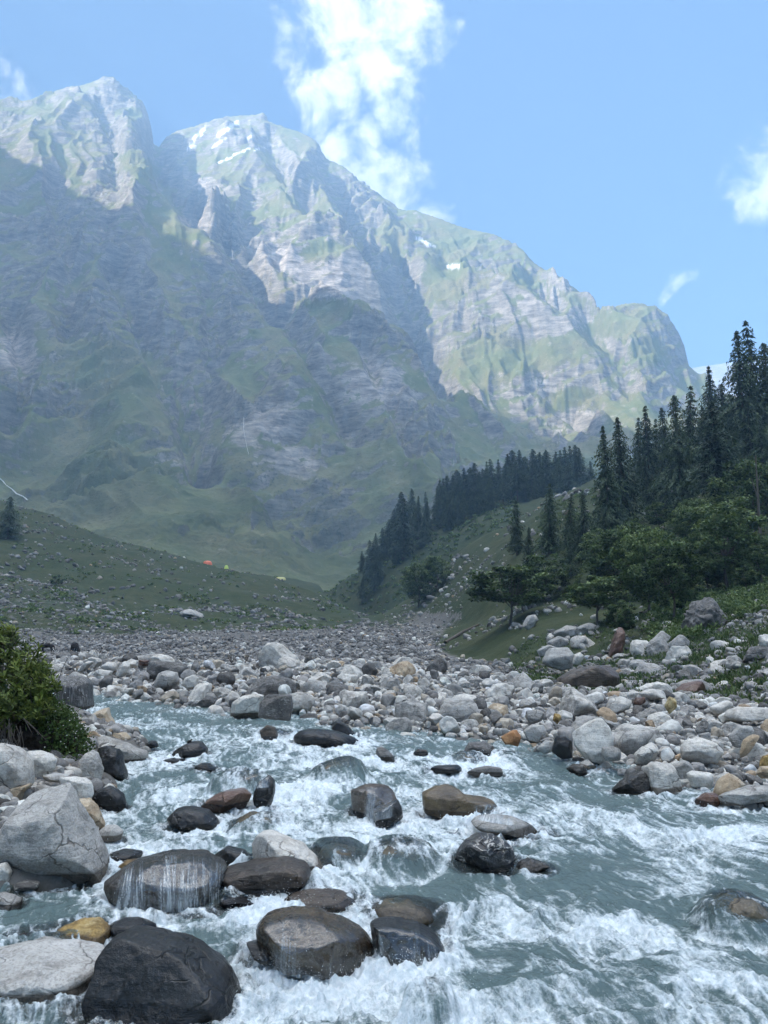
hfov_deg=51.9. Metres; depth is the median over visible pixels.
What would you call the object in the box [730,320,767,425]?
conifer tree
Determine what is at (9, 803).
shingle
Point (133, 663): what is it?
boulder
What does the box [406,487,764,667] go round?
grassy slope
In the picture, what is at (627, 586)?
leafy tree
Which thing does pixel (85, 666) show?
boulder
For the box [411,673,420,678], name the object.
boulder
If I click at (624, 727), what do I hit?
boulder
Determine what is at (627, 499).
conifer tree
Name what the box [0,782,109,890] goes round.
boulder
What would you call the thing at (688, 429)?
conifer tree
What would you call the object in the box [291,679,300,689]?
boulder
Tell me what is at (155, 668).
boulder
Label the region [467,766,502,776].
boulder
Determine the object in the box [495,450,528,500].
conifer tree
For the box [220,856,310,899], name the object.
boulder
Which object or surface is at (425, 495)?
conifer tree
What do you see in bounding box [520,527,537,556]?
conifer tree
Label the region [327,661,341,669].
boulder
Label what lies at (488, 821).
falling water
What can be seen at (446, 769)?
boulder
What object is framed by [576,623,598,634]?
rock
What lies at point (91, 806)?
boulder
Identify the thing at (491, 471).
conifer tree
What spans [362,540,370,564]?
conifer tree
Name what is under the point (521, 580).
leafy tree
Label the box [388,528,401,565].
conifer tree
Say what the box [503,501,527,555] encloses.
conifer tree
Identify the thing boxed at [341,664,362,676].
boulder
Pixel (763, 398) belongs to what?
conifer tree
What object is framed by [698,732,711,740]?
boulder
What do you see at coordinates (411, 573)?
leafy tree
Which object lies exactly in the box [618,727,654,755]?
boulder
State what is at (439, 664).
boulder
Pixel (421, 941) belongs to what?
boulder
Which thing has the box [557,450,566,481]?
conifer tree
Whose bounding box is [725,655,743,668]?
rock
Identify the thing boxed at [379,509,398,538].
conifer tree
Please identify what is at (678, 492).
conifer tree
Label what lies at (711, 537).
leafy tree
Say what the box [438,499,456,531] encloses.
conifer tree
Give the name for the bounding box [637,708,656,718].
boulder
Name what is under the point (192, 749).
boulder
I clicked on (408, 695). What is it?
boulder
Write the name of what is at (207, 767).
boulder
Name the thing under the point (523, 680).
boulder
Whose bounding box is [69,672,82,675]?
boulder
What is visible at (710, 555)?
leafy tree
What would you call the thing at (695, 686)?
rock
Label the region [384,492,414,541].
conifer tree
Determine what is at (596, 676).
boulder
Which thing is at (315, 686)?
boulder
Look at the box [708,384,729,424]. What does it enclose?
conifer tree
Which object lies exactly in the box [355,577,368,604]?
conifer tree
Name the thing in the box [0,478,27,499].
waterfall
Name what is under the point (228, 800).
boulder
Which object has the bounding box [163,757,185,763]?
boulder
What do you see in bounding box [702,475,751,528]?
leafy tree
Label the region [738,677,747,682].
rock
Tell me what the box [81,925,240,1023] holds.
boulder
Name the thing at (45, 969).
boulder
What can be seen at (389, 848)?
boulder
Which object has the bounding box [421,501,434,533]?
conifer tree
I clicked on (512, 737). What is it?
boulder
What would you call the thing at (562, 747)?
boulder
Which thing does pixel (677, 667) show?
rock
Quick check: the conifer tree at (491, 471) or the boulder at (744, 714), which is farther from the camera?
the conifer tree at (491, 471)
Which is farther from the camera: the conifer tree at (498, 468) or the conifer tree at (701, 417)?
the conifer tree at (498, 468)
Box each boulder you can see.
[0,743,34,788]
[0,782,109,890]
[0,862,12,881]
[0,892,21,910]
[0,936,104,1023]
[10,783,31,800]
[14,880,39,891]
[28,750,56,776]
[43,773,69,782]
[49,917,110,946]
[52,663,64,673]
[53,765,63,773]
[54,675,93,709]
[59,656,72,660]
[59,776,93,798]
[64,670,74,674]
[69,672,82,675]
[78,750,103,778]
[79,661,93,671]
[80,798,104,829]
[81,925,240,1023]
[92,786,127,813]
[93,669,112,675]
[93,707,114,722]
[97,736,148,762]
[97,745,127,780]
[99,825,122,842]
[101,662,120,673]
[103,849,227,914]
[109,848,142,861]
[110,917,156,936]
[112,732,130,739]
[116,661,129,677]
[119,858,137,867]
[127,659,137,668]
[138,653,156,661]
[139,660,149,665]
[145,740,158,748]
[146,660,188,680]
[150,654,174,661]
[154,670,179,689]
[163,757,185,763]
[167,805,219,831]
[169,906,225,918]
[172,741,207,758]
[181,675,198,688]
[188,683,211,701]
[194,697,214,706]
[194,763,216,771]
[201,788,251,812]
[212,687,231,696]
[215,845,249,865]
[218,693,227,698]
[220,664,235,670]
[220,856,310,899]
[220,896,253,910]
[229,772,260,780]
[230,694,263,718]
[233,811,277,825]
[242,668,259,677]
[245,675,296,696]
[246,940,274,965]
[252,830,324,888]
[253,775,274,808]
[256,906,375,980]
[258,642,303,666]
[258,694,292,720]
[260,725,277,740]
[277,657,299,668]
[284,888,356,912]
[290,692,314,713]
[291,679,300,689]
[293,729,358,748]
[300,713,317,717]
[301,679,326,692]
[308,672,330,682]
[317,843,356,866]
[321,760,349,769]
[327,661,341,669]
[327,682,348,694]
[331,721,354,734]
[337,674,358,682]
[339,689,368,707]
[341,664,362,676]
[351,660,360,664]
[351,783,396,820]
[354,663,363,669]
[361,676,373,684]
[368,685,381,693]
[369,897,434,924]
[370,916,444,966]
[372,799,402,828]
[376,746,394,762]
[376,841,422,857]
[379,677,400,689]
[382,690,395,694]
[383,717,396,724]
[385,717,412,731]
[390,661,415,676]
[393,656,413,664]
[395,701,427,722]
[400,732,415,735]
[402,698,416,701]
[403,683,423,694]
[404,692,415,698]
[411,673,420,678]
[413,749,427,755]
[422,784,496,817]
[426,658,447,672]
[431,765,461,773]
[438,692,447,698]
[439,697,479,721]
[452,832,514,876]
[453,693,476,701]
[454,753,481,762]
[457,680,470,687]
[460,719,478,727]
[463,688,470,693]
[464,741,494,757]
[467,678,483,683]
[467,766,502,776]
[469,665,491,672]
[471,814,536,838]
[484,683,513,697]
[488,703,508,715]
[501,730,520,746]
[511,672,534,690]
[516,857,549,873]
[519,698,537,708]
[523,724,545,742]
[525,709,543,724]
[537,740,551,753]
[539,679,553,686]
[542,647,573,670]
[551,735,572,759]
[553,713,560,723]
[556,665,619,687]
[559,687,597,716]
[566,763,587,775]
[570,715,605,729]
[572,718,613,763]
[573,652,584,665]
[579,759,595,769]
[601,746,620,761]
[605,720,619,728]
[606,696,631,712]
[612,731,623,748]
[612,769,650,794]
[614,723,663,743]
[618,692,635,698]
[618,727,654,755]
[631,698,649,708]
[633,697,645,704]
[634,742,658,764]
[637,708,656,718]
[638,681,672,692]
[638,689,665,699]
[645,761,682,794]
[647,712,671,723]
[649,704,663,711]
[665,697,676,713]
[672,679,714,690]
[673,760,694,778]
[678,728,696,735]
[680,705,695,712]
[680,737,723,766]
[681,597,727,629]
[686,770,713,788]
[687,693,698,698]
[694,793,719,807]
[695,718,710,733]
[696,719,722,727]
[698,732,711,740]
[708,892,767,922]
[709,700,733,714]
[713,773,744,795]
[713,774,724,783]
[718,785,767,805]
[720,722,741,735]
[724,706,767,721]
[728,742,764,760]
[729,725,754,747]
[740,734,758,756]
[746,703,756,706]
[753,727,767,745]
[756,766,767,778]
[759,754,767,765]
[760,719,767,731]
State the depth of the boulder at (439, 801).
10.62 m
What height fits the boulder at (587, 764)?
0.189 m
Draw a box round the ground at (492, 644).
[0,464,767,1023]
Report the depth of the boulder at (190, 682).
23.93 m
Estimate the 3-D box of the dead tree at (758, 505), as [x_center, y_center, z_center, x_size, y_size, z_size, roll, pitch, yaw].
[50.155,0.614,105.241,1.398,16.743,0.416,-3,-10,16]
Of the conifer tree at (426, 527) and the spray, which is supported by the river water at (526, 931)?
the spray
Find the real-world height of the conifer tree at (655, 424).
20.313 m
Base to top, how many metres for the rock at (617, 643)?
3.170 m
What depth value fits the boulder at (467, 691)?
25.04 m
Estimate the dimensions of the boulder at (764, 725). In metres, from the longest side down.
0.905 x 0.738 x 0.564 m
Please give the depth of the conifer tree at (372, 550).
414.79 m
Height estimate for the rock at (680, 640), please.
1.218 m
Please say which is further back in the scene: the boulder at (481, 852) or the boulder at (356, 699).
the boulder at (356, 699)
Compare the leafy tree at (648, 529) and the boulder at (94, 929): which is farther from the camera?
the leafy tree at (648, 529)
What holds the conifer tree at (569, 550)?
on the ground at (492, 644)
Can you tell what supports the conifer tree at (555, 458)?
on the ground at (492, 644)
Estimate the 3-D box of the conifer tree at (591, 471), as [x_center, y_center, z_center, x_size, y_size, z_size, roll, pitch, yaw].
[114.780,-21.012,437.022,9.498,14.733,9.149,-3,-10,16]
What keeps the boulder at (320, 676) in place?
on the ground at (492, 644)
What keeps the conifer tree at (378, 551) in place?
on the ground at (492, 644)
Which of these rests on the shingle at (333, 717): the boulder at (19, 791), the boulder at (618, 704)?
the boulder at (618, 704)
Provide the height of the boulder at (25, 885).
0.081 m
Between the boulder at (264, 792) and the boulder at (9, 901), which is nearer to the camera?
the boulder at (9, 901)
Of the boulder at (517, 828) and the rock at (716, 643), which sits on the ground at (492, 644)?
the rock at (716, 643)
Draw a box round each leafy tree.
[399,562,436,608]
[421,555,453,590]
[461,564,557,625]
[504,565,543,611]
[521,553,573,601]
[560,575,630,625]
[575,528,620,576]
[579,521,663,599]
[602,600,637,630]
[603,527,624,552]
[605,561,629,590]
[610,526,683,614]
[623,518,642,532]
[628,578,641,595]
[631,540,706,616]
[638,523,664,556]
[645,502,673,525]
[666,506,706,539]
[666,531,720,588]
[675,498,702,533]
[679,496,767,589]
[686,499,718,534]
[686,583,701,596]
[696,567,715,588]
[701,531,721,555]
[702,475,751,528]
[703,455,767,544]
[706,565,723,586]
[720,565,737,584]
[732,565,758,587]
[734,536,767,581]
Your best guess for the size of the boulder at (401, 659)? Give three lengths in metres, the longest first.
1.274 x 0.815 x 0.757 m
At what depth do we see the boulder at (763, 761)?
12.53 m
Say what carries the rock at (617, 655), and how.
on the ground at (492, 644)
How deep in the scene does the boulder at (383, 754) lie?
14.34 m
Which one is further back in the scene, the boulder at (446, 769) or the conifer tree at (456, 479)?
the conifer tree at (456, 479)
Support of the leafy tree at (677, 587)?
on the ground at (492, 644)
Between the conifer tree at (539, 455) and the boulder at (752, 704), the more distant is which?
the conifer tree at (539, 455)
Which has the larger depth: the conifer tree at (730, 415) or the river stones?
the conifer tree at (730, 415)
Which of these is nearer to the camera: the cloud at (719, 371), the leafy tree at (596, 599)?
the leafy tree at (596, 599)
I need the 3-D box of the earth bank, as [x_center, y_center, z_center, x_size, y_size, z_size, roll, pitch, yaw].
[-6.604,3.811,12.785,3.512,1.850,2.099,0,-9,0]
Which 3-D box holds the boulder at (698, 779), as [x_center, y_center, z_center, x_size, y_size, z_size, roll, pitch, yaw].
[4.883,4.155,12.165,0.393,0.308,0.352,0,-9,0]
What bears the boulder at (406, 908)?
on the river water at (526, 931)
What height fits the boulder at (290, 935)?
0.429 m
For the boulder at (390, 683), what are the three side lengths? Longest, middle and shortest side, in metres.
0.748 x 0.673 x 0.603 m
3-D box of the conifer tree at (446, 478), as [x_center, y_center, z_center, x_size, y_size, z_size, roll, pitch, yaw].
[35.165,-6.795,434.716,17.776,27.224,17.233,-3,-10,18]
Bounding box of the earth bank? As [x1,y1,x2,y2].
[0,690,87,755]
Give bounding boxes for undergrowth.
[0,500,349,634]
[317,495,519,614]
[535,486,767,651]
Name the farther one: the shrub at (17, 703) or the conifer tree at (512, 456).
the conifer tree at (512, 456)
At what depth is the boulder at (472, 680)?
27.89 m
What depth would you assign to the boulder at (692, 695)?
26.80 m
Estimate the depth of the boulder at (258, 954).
6.31 m
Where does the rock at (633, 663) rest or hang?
on the ground at (492, 644)
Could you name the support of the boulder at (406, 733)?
on the ground at (492, 644)
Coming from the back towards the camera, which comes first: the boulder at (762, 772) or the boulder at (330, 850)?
the boulder at (762, 772)
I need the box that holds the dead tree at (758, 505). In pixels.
[751,455,761,553]
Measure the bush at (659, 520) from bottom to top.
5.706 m
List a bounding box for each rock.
[179,609,203,617]
[341,649,349,655]
[361,652,374,655]
[522,615,537,629]
[537,645,556,656]
[546,636,568,647]
[547,633,554,640]
[553,625,577,637]
[570,635,594,648]
[572,637,587,648]
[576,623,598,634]
[608,627,624,656]
[613,653,627,658]
[618,659,630,666]
[628,659,643,668]
[629,640,648,654]
[634,662,661,672]
[646,639,669,655]
[648,631,670,643]
[665,646,691,659]
[667,635,689,647]
[671,664,681,672]
[673,669,692,677]
[675,681,705,691]
[681,657,690,661]
[683,664,703,675]
[710,640,728,648]
[710,659,725,667]
[716,681,728,687]
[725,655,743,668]
[727,622,734,627]
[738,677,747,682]
[743,646,767,662]
[758,634,767,646]
[761,669,767,676]
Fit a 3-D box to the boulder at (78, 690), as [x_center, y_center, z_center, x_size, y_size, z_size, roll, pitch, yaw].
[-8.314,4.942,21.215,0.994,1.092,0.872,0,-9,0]
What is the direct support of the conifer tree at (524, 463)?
on the ground at (492, 644)
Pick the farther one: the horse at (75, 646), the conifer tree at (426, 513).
the conifer tree at (426, 513)
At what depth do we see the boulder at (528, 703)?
21.78 m
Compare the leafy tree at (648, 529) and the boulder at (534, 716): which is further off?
the leafy tree at (648, 529)
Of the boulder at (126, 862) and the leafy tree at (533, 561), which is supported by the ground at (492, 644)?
the leafy tree at (533, 561)
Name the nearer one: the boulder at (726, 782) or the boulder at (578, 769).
the boulder at (726, 782)
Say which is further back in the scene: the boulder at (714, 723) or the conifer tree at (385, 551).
the conifer tree at (385, 551)
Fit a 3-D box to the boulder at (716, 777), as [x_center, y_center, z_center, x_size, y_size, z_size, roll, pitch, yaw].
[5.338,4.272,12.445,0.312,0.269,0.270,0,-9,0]
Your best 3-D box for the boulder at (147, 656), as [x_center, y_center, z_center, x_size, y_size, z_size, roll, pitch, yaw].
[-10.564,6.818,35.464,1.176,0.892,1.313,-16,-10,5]
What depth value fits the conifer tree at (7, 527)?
303.24 m
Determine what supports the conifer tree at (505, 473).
on the ground at (492, 644)
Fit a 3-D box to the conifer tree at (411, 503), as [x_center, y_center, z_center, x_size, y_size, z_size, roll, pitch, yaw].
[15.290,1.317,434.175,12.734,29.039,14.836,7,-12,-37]
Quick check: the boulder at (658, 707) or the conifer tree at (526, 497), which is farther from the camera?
the conifer tree at (526, 497)
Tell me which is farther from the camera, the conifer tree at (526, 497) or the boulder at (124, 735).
the conifer tree at (526, 497)
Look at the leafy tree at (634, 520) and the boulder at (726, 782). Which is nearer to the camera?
the boulder at (726, 782)
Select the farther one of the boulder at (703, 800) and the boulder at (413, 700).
the boulder at (413, 700)
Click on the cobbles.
(180, 650)
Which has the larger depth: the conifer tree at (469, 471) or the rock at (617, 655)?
the conifer tree at (469, 471)
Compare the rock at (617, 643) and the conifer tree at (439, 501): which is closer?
the rock at (617, 643)
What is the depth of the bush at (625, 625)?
64.12 m
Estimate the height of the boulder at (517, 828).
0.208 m
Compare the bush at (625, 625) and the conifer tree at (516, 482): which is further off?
the conifer tree at (516, 482)
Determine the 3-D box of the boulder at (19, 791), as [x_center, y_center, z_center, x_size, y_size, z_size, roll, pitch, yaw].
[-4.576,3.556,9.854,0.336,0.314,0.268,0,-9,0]
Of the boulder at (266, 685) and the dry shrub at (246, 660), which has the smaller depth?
the boulder at (266, 685)
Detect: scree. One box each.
[0,500,370,635]
[0,574,187,640]
[330,555,504,653]
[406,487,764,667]
[544,609,767,703]
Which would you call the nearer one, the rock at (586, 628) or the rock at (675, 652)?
the rock at (675, 652)
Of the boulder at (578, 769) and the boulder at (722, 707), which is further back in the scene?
the boulder at (722, 707)
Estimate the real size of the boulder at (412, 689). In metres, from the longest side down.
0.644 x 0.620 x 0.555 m
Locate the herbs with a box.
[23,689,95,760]
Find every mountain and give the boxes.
[0,76,736,591]
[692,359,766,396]
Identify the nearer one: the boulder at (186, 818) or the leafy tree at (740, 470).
the boulder at (186, 818)
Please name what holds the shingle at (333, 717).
on the ground at (492, 644)
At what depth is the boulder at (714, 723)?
18.58 m
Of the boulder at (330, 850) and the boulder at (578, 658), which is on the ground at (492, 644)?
the boulder at (578, 658)
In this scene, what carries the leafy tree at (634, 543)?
on the ground at (492, 644)
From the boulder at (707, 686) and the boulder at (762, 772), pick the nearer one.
the boulder at (762, 772)
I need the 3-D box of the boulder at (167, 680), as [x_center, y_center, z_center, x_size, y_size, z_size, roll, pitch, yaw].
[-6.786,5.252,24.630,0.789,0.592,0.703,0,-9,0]
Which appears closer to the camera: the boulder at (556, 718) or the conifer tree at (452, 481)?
the boulder at (556, 718)
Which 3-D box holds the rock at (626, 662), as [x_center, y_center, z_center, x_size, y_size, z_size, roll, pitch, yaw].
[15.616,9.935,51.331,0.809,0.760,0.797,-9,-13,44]
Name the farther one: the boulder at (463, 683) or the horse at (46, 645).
the horse at (46, 645)
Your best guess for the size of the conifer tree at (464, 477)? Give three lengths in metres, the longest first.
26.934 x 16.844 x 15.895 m
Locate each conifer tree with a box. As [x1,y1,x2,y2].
[0,497,25,539]
[353,552,365,570]
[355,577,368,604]
[361,560,370,580]
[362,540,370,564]
[362,543,376,575]
[366,551,384,589]
[368,556,385,584]
[370,544,383,568]
[371,533,380,555]
[375,528,384,555]
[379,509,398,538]
[379,519,393,551]
[380,537,389,560]
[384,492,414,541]
[387,498,418,559]
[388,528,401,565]
[389,519,410,560]
[404,488,416,533]
[407,496,423,539]
[414,525,427,548]
[415,514,432,544]
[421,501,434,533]
[423,492,431,524]
[431,476,453,511]
[431,480,447,527]
[431,486,438,519]
[433,485,452,524]
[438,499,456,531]
[443,470,469,507]
[448,474,457,505]
[453,473,465,509]
[455,468,471,505]
[461,467,479,499]
[463,463,481,505]
[487,459,504,499]
[493,459,502,500]
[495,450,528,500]
[495,464,513,500]
[499,454,509,483]
[499,456,519,496]
[499,465,520,499]
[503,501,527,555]
[505,462,532,501]
[514,450,528,495]
[517,480,532,501]
[518,457,528,496]
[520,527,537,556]
[525,449,540,484]
[529,452,550,483]
[529,483,564,554]
[538,452,555,492]
[539,479,547,496]
[540,450,556,476]
[550,452,562,485]
[552,457,567,492]
[553,493,580,553]
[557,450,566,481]
[560,461,580,492]
[561,447,575,487]
[563,446,583,483]
[563,528,580,578]
[566,445,590,487]
[570,491,594,563]
[572,448,592,486]
[578,426,632,531]
[584,461,596,480]
[593,417,653,525]
[627,418,645,487]
[632,405,668,493]
[635,454,659,507]
[646,395,705,516]
[650,419,660,490]
[651,408,674,479]
[651,460,671,504]
[676,402,749,516]
[677,415,703,492]
[678,386,700,444]
[692,366,721,438]
[692,407,708,475]
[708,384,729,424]
[710,330,767,460]
[720,394,735,434]
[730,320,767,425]
[731,397,764,459]
[738,440,751,463]
[744,417,767,478]
[749,343,767,436]
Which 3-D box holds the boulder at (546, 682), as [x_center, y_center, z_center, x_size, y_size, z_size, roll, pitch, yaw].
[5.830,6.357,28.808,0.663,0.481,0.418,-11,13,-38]
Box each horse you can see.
[35,643,54,652]
[70,643,79,651]
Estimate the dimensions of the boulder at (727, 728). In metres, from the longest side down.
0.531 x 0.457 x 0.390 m
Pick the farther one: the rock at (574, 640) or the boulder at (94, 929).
the rock at (574, 640)
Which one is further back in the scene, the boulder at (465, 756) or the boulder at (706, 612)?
the boulder at (706, 612)
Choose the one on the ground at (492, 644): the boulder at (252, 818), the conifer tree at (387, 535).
the conifer tree at (387, 535)
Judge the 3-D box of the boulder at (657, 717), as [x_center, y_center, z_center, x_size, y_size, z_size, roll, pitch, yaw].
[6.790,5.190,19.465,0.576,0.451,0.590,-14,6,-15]
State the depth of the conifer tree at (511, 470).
437.34 m
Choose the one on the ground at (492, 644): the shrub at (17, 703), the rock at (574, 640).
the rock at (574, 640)
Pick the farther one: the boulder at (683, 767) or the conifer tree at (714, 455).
the conifer tree at (714, 455)
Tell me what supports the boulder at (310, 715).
on the ground at (492, 644)
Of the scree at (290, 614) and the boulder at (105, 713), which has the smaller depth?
the boulder at (105, 713)
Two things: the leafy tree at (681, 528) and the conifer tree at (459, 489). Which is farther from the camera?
the conifer tree at (459, 489)
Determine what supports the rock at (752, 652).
on the ground at (492, 644)
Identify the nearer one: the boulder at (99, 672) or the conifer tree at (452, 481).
the boulder at (99, 672)
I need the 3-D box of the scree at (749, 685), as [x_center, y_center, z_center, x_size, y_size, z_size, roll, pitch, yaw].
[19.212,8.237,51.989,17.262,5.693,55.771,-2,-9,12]
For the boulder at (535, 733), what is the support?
on the river water at (526, 931)
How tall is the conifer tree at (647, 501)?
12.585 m
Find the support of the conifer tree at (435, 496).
on the ground at (492, 644)
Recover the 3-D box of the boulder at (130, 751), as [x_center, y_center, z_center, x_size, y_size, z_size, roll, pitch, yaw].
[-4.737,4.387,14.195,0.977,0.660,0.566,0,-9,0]
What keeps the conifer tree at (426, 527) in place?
on the ground at (492, 644)
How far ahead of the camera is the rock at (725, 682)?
33.98 m
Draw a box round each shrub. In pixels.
[0,620,63,736]
[50,575,63,583]
[226,654,237,662]
[239,650,250,662]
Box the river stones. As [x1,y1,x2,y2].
[1,650,767,808]
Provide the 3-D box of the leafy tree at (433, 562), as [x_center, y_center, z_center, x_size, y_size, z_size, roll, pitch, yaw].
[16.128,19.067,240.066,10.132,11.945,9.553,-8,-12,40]
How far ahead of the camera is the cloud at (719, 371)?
5104.07 m
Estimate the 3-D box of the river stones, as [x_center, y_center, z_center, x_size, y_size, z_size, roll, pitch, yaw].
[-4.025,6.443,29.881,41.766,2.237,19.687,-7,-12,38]
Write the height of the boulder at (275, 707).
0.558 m
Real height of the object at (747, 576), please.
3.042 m
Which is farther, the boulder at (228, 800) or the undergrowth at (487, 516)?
the undergrowth at (487, 516)
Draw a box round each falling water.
[117,892,213,912]
[481,810,509,823]
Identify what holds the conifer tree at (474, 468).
on the ground at (492, 644)
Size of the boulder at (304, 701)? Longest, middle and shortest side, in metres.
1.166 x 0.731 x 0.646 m
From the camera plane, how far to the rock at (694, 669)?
38.55 m
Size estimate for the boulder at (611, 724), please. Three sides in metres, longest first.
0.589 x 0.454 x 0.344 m
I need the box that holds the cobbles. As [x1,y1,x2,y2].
[2,604,767,700]
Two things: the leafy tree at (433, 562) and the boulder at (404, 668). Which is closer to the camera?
the boulder at (404, 668)
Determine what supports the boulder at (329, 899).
on the river water at (526, 931)
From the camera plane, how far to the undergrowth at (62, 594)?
220.12 m
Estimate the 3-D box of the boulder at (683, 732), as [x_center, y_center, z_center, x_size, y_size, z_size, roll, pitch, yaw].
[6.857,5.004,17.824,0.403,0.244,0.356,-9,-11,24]
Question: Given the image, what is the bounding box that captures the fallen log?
[444,624,478,643]
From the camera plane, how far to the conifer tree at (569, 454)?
437.84 m
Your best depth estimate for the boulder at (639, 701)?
21.43 m
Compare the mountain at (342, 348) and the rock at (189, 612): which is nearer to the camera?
the rock at (189, 612)
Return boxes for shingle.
[0,707,154,866]
[4,657,767,810]
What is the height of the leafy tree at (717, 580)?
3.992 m
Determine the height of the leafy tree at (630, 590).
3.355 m
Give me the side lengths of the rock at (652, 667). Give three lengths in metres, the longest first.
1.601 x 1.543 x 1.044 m
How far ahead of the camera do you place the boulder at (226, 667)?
33.22 m
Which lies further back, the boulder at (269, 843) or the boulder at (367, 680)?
the boulder at (367, 680)
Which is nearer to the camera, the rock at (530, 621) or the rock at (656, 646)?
the rock at (656, 646)
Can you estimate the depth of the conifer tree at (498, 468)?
436.54 m
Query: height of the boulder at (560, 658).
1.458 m
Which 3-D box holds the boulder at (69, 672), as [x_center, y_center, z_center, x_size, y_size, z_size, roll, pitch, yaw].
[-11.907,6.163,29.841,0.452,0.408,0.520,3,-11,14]
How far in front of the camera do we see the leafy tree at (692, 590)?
81.19 m
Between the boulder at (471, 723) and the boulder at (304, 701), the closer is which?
the boulder at (471, 723)
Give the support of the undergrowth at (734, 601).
on the ground at (492, 644)
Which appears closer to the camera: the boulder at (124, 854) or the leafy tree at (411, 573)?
the boulder at (124, 854)
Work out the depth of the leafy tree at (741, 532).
91.43 m
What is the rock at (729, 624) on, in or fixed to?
on the ground at (492, 644)
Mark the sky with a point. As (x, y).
(620, 145)
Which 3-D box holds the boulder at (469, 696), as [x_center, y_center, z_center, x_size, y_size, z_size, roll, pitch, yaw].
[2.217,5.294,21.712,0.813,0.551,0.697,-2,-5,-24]
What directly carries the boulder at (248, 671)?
on the ground at (492, 644)
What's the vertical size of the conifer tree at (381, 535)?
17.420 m
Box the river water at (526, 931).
[0,693,767,1023]
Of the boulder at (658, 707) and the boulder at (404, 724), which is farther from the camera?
the boulder at (658, 707)
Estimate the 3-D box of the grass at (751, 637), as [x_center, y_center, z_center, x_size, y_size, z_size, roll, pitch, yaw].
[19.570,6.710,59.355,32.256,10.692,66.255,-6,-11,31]
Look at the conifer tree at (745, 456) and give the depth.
152.38 m
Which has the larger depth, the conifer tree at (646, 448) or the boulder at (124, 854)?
the conifer tree at (646, 448)
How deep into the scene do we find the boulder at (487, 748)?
14.81 m
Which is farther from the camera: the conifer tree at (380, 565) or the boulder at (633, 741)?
the conifer tree at (380, 565)
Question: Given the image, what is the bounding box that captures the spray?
[110,734,755,1023]
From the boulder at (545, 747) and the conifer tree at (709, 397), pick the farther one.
the conifer tree at (709, 397)
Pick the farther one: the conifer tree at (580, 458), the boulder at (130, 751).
the conifer tree at (580, 458)
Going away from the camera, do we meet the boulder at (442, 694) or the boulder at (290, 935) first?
the boulder at (290, 935)
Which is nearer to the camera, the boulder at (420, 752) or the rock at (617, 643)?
the boulder at (420, 752)
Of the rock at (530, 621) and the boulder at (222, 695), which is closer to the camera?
the boulder at (222, 695)
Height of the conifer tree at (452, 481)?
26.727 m
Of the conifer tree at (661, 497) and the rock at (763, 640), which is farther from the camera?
the conifer tree at (661, 497)
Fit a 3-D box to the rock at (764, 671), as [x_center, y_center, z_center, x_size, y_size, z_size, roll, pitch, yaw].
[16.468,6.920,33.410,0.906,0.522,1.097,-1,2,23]
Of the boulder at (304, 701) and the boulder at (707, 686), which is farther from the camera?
the boulder at (707, 686)
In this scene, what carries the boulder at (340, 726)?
on the river water at (526, 931)
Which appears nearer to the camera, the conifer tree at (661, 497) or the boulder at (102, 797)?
the boulder at (102, 797)
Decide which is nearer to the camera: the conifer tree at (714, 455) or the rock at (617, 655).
the rock at (617, 655)
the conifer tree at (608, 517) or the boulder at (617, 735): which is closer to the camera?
the boulder at (617, 735)
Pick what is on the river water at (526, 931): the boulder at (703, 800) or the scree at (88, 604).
the boulder at (703, 800)
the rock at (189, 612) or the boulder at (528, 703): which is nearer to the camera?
the boulder at (528, 703)
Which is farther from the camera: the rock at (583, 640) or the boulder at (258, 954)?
the rock at (583, 640)
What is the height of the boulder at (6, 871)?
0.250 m
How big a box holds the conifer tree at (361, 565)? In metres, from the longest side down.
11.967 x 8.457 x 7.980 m
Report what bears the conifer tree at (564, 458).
on the ground at (492, 644)
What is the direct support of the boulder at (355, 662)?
on the ground at (492, 644)
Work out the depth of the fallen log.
127.38 m
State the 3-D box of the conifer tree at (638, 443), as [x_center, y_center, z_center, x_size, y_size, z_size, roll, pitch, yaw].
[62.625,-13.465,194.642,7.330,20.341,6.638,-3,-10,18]
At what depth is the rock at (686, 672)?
38.52 m
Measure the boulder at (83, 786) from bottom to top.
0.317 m
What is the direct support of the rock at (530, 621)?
on the ground at (492, 644)
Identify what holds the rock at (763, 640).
on the ground at (492, 644)
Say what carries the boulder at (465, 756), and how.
on the river water at (526, 931)
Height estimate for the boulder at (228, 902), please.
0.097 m
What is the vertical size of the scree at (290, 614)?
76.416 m
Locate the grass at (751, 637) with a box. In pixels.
[511,594,767,703]
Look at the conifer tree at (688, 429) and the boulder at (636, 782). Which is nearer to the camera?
the boulder at (636, 782)
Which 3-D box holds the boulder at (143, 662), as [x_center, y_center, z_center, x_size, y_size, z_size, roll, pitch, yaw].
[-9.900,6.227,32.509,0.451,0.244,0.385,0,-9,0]
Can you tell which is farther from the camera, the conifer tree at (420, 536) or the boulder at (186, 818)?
the conifer tree at (420, 536)
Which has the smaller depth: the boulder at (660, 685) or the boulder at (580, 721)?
the boulder at (580, 721)
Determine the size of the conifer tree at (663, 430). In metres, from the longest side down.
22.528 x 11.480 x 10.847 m
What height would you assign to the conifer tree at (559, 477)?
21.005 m
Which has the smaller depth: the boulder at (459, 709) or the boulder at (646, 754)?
the boulder at (646, 754)
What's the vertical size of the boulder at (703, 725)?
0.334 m
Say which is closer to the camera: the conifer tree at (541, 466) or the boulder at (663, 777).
the boulder at (663, 777)
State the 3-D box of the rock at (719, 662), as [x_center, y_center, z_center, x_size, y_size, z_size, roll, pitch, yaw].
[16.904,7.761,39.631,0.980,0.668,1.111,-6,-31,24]
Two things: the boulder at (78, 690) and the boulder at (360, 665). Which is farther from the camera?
the boulder at (360, 665)
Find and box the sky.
[0,0,767,367]
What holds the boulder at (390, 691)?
on the ground at (492, 644)

